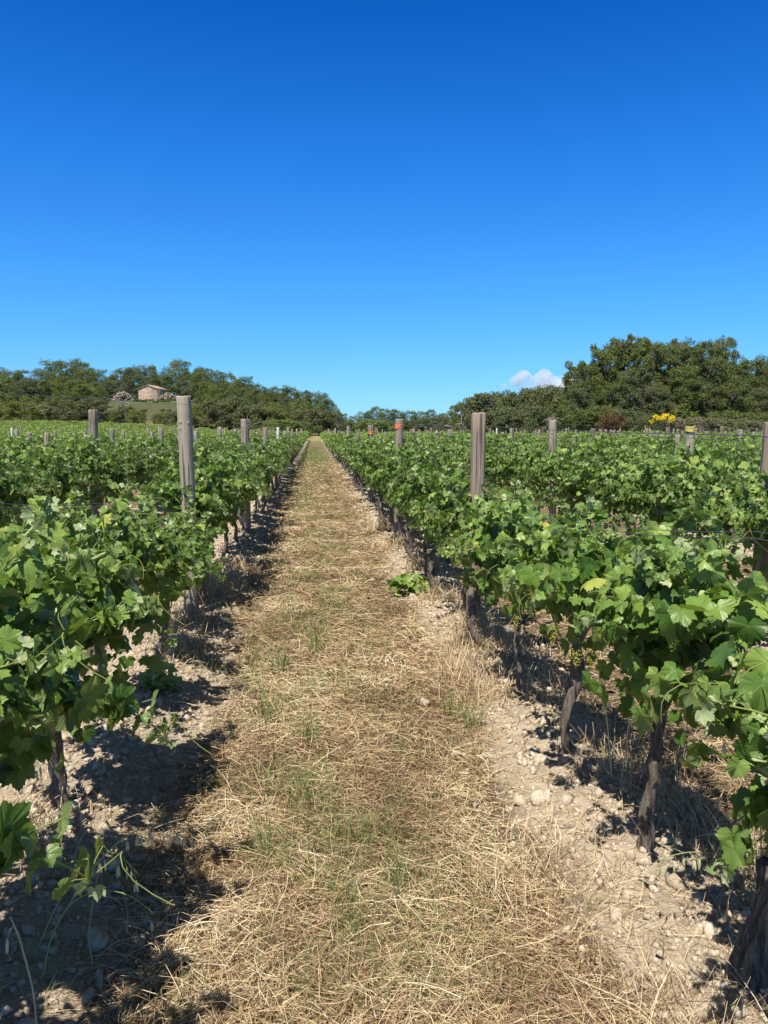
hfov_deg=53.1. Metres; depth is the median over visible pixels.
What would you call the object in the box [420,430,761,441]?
trellis wire
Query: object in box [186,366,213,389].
pine tree
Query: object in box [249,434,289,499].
grapevine
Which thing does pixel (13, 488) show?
grapevine
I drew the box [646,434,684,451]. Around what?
grapevine
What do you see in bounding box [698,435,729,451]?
grapevine
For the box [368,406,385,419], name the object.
pine tree
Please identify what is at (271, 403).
bush
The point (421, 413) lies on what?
pine tree
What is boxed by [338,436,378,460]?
grapevine
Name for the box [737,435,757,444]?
grapevine
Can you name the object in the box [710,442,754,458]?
grapevine
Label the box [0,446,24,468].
grapevine
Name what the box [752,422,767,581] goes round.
wooden post
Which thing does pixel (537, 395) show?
bush
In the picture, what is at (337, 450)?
grapevine
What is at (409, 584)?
vine sucker
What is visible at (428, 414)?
pine tree
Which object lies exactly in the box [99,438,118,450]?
grapevine
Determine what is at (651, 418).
bush
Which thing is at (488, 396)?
tree
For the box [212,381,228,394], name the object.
pine tree
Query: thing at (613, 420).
bush
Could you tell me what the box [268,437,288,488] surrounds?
grapevine
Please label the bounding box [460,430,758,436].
trellis wire
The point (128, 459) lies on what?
grapevine
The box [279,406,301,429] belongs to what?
bush
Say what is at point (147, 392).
stone house
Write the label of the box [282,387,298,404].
pine tree
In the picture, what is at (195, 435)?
wooden post
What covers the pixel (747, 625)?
grapevine
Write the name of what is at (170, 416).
bush
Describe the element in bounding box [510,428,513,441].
wooden post
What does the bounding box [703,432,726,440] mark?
grapevine
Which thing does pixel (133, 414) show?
bush
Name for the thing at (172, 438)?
grapevine
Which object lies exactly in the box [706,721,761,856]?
wild oat
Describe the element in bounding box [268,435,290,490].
grapevine
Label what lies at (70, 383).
bush
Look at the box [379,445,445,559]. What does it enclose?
grapevine
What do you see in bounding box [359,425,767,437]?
trellis wire
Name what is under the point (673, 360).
tree
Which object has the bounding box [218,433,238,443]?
grapevine
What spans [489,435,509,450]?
grapevine
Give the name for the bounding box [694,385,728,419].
pine tree
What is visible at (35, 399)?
bush
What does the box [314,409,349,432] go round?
bush
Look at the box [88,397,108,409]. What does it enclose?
bush
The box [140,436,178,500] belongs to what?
grapevine
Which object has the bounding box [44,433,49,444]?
wooden post
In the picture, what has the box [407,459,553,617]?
grapevine
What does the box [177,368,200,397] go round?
pine tree
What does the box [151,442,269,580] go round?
grapevine
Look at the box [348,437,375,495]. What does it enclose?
grapevine
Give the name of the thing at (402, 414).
pine tree
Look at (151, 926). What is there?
wild oat
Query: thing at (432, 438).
grapevine
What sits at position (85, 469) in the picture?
grapevine
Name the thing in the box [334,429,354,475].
grapevine
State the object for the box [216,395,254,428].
bush
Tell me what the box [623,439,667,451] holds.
grapevine
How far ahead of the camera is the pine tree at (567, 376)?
88.88 m
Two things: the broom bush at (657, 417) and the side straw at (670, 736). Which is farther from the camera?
the broom bush at (657, 417)
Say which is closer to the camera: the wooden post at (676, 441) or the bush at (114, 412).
the wooden post at (676, 441)
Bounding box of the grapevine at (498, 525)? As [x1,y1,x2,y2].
[439,485,576,696]
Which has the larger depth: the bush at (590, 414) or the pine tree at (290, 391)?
the pine tree at (290, 391)
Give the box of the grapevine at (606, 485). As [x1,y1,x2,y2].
[575,458,665,537]
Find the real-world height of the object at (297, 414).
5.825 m
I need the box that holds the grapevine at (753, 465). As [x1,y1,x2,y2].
[747,448,760,470]
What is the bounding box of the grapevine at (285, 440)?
[271,432,297,477]
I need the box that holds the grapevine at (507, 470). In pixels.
[489,443,541,493]
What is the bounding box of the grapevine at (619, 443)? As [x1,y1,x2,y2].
[586,440,636,467]
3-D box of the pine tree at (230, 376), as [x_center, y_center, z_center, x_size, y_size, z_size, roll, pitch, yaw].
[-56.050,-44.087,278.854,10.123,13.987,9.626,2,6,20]
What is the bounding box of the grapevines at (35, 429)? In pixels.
[0,419,762,463]
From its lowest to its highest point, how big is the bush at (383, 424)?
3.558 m
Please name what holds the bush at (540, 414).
on the ground at (84, 767)
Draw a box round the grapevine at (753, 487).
[690,467,767,578]
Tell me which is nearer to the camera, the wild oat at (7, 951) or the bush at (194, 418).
the wild oat at (7, 951)
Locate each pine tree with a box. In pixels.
[0,367,7,400]
[0,370,26,400]
[2,369,31,400]
[6,385,22,403]
[27,369,58,400]
[33,358,69,400]
[50,382,66,405]
[52,359,82,396]
[53,376,70,399]
[64,358,98,397]
[73,368,99,397]
[83,369,113,398]
[92,385,109,404]
[103,379,118,398]
[105,375,122,399]
[108,367,134,396]
[112,367,149,399]
[120,364,145,400]
[134,363,160,399]
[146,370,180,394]
[152,374,175,392]
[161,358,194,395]
[171,377,190,395]
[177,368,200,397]
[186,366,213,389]
[188,371,210,399]
[194,390,204,405]
[202,370,225,398]
[206,385,223,401]
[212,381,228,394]
[217,371,238,399]
[222,386,241,398]
[232,376,255,402]
[243,389,256,402]
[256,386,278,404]
[259,395,271,405]
[269,385,288,402]
[278,397,291,407]
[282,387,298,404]
[292,391,311,402]
[298,403,326,410]
[300,390,326,409]
[313,392,333,425]
[323,398,339,422]
[355,411,374,422]
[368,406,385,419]
[376,407,399,424]
[389,411,410,426]
[402,410,417,428]
[412,410,427,427]
[425,409,437,419]
[556,360,588,422]
[566,360,605,411]
[566,384,595,429]
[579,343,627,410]
[590,381,621,421]
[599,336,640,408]
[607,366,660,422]
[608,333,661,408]
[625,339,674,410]
[641,386,675,429]
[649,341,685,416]
[657,366,713,419]
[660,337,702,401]
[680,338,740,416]
[680,347,710,408]
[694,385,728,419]
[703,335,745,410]
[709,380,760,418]
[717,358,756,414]
[740,386,767,420]
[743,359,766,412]
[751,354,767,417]
[760,363,767,421]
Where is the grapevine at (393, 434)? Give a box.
[383,431,394,442]
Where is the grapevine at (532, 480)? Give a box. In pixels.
[514,447,580,509]
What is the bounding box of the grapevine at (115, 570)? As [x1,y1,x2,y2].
[0,478,184,809]
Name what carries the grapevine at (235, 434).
on the ground at (84, 767)
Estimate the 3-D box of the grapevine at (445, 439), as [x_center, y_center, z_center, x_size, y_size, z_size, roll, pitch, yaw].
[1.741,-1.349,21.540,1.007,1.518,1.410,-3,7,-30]
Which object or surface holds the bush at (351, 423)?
on the ground at (84, 767)
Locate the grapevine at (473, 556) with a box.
[424,494,537,649]
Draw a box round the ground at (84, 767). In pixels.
[0,401,767,1023]
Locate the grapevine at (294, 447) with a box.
[268,431,300,463]
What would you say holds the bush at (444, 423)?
on the ground at (84, 767)
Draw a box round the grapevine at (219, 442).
[210,440,221,451]
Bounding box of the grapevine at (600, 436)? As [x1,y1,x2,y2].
[570,432,617,462]
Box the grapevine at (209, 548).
[132,493,234,633]
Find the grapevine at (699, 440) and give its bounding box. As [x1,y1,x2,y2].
[672,437,713,447]
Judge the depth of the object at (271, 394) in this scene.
215.48 m
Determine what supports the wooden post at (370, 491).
on the ground at (84, 767)
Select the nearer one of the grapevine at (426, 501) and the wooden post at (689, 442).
the grapevine at (426, 501)
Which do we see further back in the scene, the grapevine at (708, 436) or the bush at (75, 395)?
the bush at (75, 395)
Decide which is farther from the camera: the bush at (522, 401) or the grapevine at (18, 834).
the bush at (522, 401)
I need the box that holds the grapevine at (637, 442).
[617,437,652,451]
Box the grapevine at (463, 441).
[443,434,489,476]
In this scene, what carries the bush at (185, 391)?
on the ground at (84, 767)
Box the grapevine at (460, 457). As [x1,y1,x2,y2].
[449,445,470,482]
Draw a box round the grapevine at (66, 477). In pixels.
[8,443,91,521]
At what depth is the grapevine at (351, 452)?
17.16 m
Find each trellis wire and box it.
[0,392,284,432]
[0,414,207,432]
[0,503,161,509]
[0,506,167,511]
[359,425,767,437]
[417,424,762,437]
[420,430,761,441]
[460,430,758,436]
[558,525,767,533]
[586,530,767,540]
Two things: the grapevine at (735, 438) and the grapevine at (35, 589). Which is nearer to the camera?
the grapevine at (35, 589)
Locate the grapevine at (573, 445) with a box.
[561,434,597,453]
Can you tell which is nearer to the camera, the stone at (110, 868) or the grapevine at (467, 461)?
the stone at (110, 868)
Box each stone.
[19,1019,38,1023]
[86,931,109,951]
[102,856,122,871]
[416,698,429,706]
[530,789,550,804]
[534,753,549,764]
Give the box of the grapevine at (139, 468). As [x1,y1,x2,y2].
[117,446,157,514]
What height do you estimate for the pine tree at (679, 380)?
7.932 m
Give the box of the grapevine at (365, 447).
[349,437,380,506]
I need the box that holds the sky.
[0,0,767,428]
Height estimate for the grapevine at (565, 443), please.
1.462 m
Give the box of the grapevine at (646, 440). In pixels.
[641,435,661,444]
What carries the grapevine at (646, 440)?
on the ground at (84, 767)
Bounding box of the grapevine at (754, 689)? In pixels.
[660,661,767,726]
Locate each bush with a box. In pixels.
[0,378,15,398]
[0,391,16,413]
[0,399,42,423]
[0,404,14,420]
[12,378,45,400]
[19,395,44,412]
[25,402,57,420]
[37,379,62,398]
[42,396,60,411]
[46,406,65,422]
[51,399,88,422]
[59,390,81,410]
[64,379,83,396]
[68,384,99,401]
[75,395,108,421]
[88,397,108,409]
[90,380,110,399]
[103,409,123,422]
[114,405,136,421]
[127,409,147,424]
[151,412,162,423]
[162,410,176,425]
[177,410,197,425]
[181,386,195,399]
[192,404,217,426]
[197,380,216,399]
[197,399,243,427]
[199,393,221,411]
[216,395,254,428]
[218,381,238,399]
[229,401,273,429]
[236,385,261,403]
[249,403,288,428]
[254,419,284,431]
[266,401,291,417]
[268,419,303,432]
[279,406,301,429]
[281,419,316,437]
[288,400,310,418]
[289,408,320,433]
[301,406,333,435]
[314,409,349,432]
[330,422,344,432]
[341,421,355,431]
[352,418,378,430]
[354,420,386,432]
[361,419,394,431]
[388,421,404,429]
[403,419,416,432]
[413,417,437,431]
[426,415,445,430]
[438,416,454,431]
[444,401,472,430]
[454,409,495,432]
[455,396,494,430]
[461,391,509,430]
[468,411,518,433]
[491,389,523,408]
[491,405,537,433]
[500,389,540,426]
[510,403,558,433]
[514,385,555,424]
[535,385,562,408]
[536,403,570,432]
[539,384,570,415]
[554,406,589,432]
[567,410,603,433]
[585,404,629,432]
[596,412,627,433]
[608,405,646,433]
[615,416,652,433]
[634,410,663,430]
[649,413,677,431]
[653,402,697,428]
[657,417,706,433]
[677,418,718,431]
[692,416,736,433]
[707,408,738,419]
[709,419,747,433]
[726,417,762,432]
[729,411,766,428]
[739,418,763,433]
[750,412,767,421]
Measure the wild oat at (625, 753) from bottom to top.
0.360 m
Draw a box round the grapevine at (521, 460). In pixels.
[495,442,560,514]
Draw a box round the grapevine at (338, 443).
[334,436,349,473]
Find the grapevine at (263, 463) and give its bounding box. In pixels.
[208,442,272,541]
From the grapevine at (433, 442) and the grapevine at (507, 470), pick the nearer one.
the grapevine at (507, 470)
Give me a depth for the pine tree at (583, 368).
82.74 m
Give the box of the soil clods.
[0,491,767,1023]
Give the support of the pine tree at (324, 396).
on the ground at (84, 767)
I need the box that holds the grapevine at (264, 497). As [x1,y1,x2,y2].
[251,441,272,513]
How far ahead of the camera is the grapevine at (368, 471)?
13.91 m
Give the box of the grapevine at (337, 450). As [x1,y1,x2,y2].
[334,432,366,479]
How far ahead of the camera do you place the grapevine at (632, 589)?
2.79 m
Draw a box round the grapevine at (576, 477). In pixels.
[543,442,633,525]
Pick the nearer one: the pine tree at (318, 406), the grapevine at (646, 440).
the grapevine at (646, 440)
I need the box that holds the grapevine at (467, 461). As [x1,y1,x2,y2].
[463,443,510,481]
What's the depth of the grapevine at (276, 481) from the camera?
19.36 m
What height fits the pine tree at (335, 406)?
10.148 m
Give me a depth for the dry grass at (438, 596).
3.71 m
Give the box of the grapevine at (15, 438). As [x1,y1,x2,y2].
[5,435,28,446]
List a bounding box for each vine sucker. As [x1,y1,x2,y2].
[138,661,183,693]
[385,571,442,595]
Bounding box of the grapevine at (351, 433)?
[336,432,355,470]
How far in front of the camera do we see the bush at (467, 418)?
72.32 m
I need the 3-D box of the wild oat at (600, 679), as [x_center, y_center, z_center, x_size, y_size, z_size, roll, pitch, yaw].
[0.981,0.931,3.411,0.014,0.621,0.182,5,8,40]
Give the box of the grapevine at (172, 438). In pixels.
[158,432,194,469]
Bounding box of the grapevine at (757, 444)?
[753,440,761,459]
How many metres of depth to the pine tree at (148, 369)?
254.45 m
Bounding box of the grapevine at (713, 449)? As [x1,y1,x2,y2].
[670,439,754,534]
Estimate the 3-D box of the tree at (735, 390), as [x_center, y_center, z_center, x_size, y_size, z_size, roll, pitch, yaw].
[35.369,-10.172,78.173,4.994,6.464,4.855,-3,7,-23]
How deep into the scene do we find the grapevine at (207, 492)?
6.86 m
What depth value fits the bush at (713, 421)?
69.95 m
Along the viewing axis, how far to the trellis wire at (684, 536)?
2.56 m
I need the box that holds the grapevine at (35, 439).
[11,434,38,444]
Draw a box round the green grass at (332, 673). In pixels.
[4,443,710,1023]
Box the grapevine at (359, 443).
[349,430,392,503]
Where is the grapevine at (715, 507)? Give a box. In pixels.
[643,446,753,558]
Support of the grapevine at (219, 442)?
on the ground at (84, 767)
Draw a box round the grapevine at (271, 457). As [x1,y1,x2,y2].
[229,433,287,523]
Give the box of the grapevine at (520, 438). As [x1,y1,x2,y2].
[509,434,542,449]
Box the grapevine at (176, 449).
[154,437,178,466]
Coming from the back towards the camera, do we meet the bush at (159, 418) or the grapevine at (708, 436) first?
the bush at (159, 418)
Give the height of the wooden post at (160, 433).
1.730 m
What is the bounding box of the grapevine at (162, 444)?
[147,436,178,483]
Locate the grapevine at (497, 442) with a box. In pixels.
[463,434,517,499]
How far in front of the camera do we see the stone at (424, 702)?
4.72 m
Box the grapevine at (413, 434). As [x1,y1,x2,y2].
[404,432,430,447]
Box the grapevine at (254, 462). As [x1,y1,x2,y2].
[194,447,264,553]
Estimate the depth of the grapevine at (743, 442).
19.85 m
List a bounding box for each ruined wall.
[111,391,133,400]
[159,392,175,400]
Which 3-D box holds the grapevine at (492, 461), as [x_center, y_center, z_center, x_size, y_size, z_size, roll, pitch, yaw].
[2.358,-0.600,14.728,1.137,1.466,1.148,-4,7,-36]
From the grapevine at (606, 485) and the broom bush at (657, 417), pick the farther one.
the broom bush at (657, 417)
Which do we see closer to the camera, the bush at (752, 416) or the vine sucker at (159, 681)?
the vine sucker at (159, 681)
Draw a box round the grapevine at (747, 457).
[710,450,760,540]
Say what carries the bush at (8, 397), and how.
on the ground at (84, 767)
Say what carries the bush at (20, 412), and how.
on the ground at (84, 767)
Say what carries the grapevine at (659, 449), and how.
on the ground at (84, 767)
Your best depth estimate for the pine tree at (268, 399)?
205.31 m
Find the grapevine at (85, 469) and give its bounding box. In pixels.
[33,446,109,519]
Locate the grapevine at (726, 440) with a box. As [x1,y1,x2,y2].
[701,436,734,443]
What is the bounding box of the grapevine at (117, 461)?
[87,450,141,516]
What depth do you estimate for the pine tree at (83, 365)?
267.58 m
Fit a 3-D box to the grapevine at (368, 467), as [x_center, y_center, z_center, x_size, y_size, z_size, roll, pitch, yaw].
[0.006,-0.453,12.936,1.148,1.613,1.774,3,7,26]
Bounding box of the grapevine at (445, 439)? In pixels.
[427,437,457,466]
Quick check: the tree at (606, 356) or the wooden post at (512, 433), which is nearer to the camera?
the wooden post at (512, 433)
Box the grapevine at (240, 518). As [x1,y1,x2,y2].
[239,444,276,532]
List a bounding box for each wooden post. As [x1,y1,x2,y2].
[27,432,31,445]
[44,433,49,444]
[88,410,99,522]
[110,429,114,441]
[158,428,163,497]
[176,396,198,614]
[194,431,198,446]
[218,427,221,438]
[241,419,250,530]
[262,428,269,499]
[347,426,349,472]
[367,425,373,500]
[394,419,403,533]
[435,432,439,443]
[466,412,485,627]
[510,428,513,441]
[547,420,556,523]
[591,428,594,441]
[665,427,669,443]
[675,434,679,452]
[685,426,695,454]
[720,426,723,436]
[738,430,742,445]
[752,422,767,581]
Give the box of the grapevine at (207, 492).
[132,451,249,605]
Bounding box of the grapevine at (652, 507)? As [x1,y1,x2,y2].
[610,455,723,538]
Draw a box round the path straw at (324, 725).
[16,459,755,1023]
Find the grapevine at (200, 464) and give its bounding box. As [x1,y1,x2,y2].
[194,444,278,565]
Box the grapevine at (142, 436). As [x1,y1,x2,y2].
[134,434,149,440]
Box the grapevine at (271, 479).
[230,436,288,519]
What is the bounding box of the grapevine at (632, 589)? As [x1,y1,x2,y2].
[486,477,767,852]
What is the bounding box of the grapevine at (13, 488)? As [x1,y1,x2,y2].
[0,445,42,528]
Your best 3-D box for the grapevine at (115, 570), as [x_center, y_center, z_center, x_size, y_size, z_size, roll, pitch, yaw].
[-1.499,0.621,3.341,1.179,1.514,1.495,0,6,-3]
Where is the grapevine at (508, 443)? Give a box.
[503,437,531,446]
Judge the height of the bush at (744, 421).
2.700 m
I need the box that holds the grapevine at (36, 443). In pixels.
[9,435,60,469]
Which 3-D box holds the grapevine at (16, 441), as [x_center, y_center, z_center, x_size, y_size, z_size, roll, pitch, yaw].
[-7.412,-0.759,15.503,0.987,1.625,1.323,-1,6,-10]
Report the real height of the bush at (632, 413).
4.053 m
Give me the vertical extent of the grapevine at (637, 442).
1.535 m
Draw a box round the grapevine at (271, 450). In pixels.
[257,434,281,508]
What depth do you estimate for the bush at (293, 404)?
180.97 m
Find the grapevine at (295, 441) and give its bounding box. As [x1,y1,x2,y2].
[281,435,298,475]
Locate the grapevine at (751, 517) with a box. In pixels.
[729,489,767,539]
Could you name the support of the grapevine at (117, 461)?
on the ground at (84, 767)
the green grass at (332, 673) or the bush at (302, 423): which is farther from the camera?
the bush at (302, 423)
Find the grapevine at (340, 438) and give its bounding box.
[334,429,355,448]
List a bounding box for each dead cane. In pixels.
[25,398,61,415]
[94,396,135,416]
[103,395,130,417]
[233,410,260,434]
[442,413,466,428]
[542,414,564,422]
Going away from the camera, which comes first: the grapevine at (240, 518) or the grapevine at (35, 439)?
the grapevine at (240, 518)
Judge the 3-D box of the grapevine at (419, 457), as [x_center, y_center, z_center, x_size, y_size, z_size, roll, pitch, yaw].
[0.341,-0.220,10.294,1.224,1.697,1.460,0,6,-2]
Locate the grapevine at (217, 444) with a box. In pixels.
[209,438,225,451]
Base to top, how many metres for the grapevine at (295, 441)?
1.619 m
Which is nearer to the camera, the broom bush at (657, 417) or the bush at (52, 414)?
the broom bush at (657, 417)
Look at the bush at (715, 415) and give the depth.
74.06 m
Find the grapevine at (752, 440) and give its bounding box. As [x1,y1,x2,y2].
[738,437,761,450]
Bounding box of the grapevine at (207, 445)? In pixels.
[193,439,213,457]
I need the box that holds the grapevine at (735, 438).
[721,435,749,445]
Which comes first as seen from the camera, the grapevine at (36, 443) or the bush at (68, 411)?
the grapevine at (36, 443)
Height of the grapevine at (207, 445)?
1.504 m
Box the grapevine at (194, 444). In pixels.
[193,443,206,461]
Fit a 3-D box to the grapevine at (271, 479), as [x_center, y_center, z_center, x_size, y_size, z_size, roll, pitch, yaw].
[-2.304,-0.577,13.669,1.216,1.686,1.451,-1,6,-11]
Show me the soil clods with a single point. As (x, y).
(680, 885)
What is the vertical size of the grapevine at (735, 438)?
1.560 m
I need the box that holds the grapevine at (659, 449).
[622,443,684,481]
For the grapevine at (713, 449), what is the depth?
11.82 m
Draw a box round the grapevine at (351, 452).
[339,439,383,491]
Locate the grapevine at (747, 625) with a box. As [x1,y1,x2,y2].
[604,577,767,993]
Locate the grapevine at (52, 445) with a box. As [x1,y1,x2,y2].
[31,440,58,458]
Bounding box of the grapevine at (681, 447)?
[636,442,705,490]
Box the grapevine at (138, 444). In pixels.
[114,435,159,508]
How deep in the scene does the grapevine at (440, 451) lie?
20.47 m
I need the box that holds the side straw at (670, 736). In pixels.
[30,480,766,856]
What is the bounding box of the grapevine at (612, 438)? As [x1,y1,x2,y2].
[597,436,627,445]
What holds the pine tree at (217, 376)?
on the ground at (84, 767)
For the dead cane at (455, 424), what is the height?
0.138 m
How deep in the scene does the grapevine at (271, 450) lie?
15.70 m
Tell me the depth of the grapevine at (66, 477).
9.95 m
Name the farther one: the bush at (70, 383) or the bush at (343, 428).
the bush at (70, 383)
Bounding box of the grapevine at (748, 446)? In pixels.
[732,443,760,461]
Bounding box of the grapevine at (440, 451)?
[436,440,469,467]
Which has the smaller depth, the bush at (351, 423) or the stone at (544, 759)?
the stone at (544, 759)
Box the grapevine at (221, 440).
[211,435,231,451]
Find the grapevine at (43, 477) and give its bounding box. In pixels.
[0,447,62,527]
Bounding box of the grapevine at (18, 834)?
[0,624,172,904]
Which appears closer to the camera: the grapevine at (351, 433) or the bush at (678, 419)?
the grapevine at (351, 433)
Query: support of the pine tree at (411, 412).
on the ground at (84, 767)
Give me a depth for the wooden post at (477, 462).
6.12 m
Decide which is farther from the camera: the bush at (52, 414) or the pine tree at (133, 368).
the pine tree at (133, 368)
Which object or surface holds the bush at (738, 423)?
on the ground at (84, 767)
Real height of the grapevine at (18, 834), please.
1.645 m
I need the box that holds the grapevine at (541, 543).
[466,489,731,754]
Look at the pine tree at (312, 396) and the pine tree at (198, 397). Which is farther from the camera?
the pine tree at (312, 396)
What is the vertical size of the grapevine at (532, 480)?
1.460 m
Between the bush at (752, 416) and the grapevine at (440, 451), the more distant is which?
the bush at (752, 416)
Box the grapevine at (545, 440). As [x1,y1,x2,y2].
[538,436,559,442]
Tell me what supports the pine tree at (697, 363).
on the ground at (84, 767)
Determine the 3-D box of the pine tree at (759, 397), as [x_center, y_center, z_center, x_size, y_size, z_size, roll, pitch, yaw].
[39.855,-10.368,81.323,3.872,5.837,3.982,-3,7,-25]
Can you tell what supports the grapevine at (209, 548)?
on the ground at (84, 767)
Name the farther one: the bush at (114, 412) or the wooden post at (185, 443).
the bush at (114, 412)
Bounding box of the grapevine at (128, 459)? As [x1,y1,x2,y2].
[99,439,142,498]
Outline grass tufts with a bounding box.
[220,588,490,940]
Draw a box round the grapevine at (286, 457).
[270,440,297,486]
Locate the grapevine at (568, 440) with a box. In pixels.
[563,433,587,443]
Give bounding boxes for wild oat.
[0,762,51,788]
[6,916,36,1023]
[32,850,138,961]
[42,890,153,980]
[60,824,194,920]
[88,869,98,965]
[598,659,612,781]
[620,719,628,784]
[655,852,755,880]
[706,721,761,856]
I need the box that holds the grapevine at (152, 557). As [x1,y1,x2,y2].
[31,486,207,672]
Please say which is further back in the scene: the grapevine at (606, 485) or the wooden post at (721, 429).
the wooden post at (721, 429)
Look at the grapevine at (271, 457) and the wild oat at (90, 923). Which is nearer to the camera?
the wild oat at (90, 923)
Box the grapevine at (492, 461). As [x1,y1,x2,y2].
[485,442,522,492]
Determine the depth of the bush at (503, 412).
71.10 m
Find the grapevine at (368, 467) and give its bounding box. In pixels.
[361,439,409,522]
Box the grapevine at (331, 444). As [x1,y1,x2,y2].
[329,434,354,467]
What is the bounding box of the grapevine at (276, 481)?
[274,439,286,493]
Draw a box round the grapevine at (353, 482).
[342,439,362,487]
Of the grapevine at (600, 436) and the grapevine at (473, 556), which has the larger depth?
the grapevine at (600, 436)
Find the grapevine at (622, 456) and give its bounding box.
[606,445,652,473]
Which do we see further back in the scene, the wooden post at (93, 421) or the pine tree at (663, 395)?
the pine tree at (663, 395)
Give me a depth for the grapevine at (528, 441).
21.45 m
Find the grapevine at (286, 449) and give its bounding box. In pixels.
[269,436,290,490]
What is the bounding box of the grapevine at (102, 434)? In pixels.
[98,431,115,441]
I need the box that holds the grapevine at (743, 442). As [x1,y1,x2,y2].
[713,441,746,452]
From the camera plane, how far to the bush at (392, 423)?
161.22 m
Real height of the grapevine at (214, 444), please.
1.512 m
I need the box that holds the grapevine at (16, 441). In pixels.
[0,435,34,470]
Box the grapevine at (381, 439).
[349,436,391,498]
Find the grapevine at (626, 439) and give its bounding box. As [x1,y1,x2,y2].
[614,434,639,444]
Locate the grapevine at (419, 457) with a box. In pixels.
[365,432,440,548]
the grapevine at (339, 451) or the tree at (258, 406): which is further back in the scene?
the tree at (258, 406)
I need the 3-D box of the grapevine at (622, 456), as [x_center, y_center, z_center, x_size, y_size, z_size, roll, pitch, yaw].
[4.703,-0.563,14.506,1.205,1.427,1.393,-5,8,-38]
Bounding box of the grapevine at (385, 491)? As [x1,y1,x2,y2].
[366,440,423,538]
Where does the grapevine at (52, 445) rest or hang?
on the ground at (84, 767)
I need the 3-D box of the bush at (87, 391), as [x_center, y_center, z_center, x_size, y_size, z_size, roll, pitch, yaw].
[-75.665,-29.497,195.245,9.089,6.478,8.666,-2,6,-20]
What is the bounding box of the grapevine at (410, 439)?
[405,433,428,449]
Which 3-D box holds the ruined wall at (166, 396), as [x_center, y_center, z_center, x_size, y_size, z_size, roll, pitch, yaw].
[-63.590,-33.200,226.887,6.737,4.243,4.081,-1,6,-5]
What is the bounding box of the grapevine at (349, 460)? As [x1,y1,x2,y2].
[339,438,359,485]
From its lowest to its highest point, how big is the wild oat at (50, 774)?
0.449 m
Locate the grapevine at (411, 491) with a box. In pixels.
[376,453,469,575]
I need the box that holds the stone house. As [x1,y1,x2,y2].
[138,385,166,400]
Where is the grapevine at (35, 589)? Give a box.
[0,495,210,792]
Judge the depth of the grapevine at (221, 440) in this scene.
27.78 m
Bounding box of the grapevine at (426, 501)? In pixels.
[398,464,491,594]
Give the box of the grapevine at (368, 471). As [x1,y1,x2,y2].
[353,446,390,515]
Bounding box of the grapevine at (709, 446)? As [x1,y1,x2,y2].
[694,443,732,454]
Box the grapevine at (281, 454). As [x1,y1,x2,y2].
[249,429,290,503]
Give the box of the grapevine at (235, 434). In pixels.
[227,431,240,441]
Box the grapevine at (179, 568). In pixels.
[124,504,225,658]
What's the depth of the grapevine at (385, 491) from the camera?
10.97 m
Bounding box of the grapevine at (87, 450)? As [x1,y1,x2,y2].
[52,432,121,510]
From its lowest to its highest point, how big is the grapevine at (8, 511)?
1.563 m
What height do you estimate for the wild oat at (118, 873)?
0.356 m
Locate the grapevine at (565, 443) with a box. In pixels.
[535,440,567,455]
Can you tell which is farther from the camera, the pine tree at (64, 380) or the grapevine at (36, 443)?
the pine tree at (64, 380)
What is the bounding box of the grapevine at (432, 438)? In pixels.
[422,432,445,448]
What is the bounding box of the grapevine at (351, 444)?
[335,435,367,490]
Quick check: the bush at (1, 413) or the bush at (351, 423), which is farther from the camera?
the bush at (351, 423)
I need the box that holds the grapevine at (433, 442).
[425,438,445,451]
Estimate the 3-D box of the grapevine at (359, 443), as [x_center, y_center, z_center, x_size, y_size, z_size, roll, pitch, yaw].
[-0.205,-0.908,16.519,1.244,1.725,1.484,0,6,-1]
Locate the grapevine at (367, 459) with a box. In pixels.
[346,437,425,532]
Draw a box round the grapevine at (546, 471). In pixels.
[519,446,614,515]
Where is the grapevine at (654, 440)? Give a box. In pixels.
[650,434,674,448]
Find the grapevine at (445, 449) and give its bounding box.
[438,442,467,473]
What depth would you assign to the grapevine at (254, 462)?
10.02 m
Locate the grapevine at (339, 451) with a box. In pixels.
[333,437,348,461]
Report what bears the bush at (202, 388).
on the ground at (84, 767)
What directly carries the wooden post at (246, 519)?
on the ground at (84, 767)
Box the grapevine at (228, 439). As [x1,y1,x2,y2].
[222,434,232,443]
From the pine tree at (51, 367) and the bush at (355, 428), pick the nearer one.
the bush at (355, 428)
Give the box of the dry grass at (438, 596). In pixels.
[0,516,767,1023]
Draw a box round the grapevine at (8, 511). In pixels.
[0,465,22,521]
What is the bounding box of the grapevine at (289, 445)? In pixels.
[270,431,296,482]
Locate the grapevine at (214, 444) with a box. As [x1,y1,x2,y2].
[201,436,223,451]
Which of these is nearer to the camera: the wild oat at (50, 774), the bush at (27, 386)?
the wild oat at (50, 774)
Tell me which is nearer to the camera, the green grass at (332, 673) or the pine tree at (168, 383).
the green grass at (332, 673)
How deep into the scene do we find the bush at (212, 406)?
155.74 m
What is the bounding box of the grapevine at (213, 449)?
[198,439,218,458]
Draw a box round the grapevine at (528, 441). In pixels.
[509,435,544,448]
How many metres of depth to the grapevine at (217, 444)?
26.78 m
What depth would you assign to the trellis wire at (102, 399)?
3.75 m

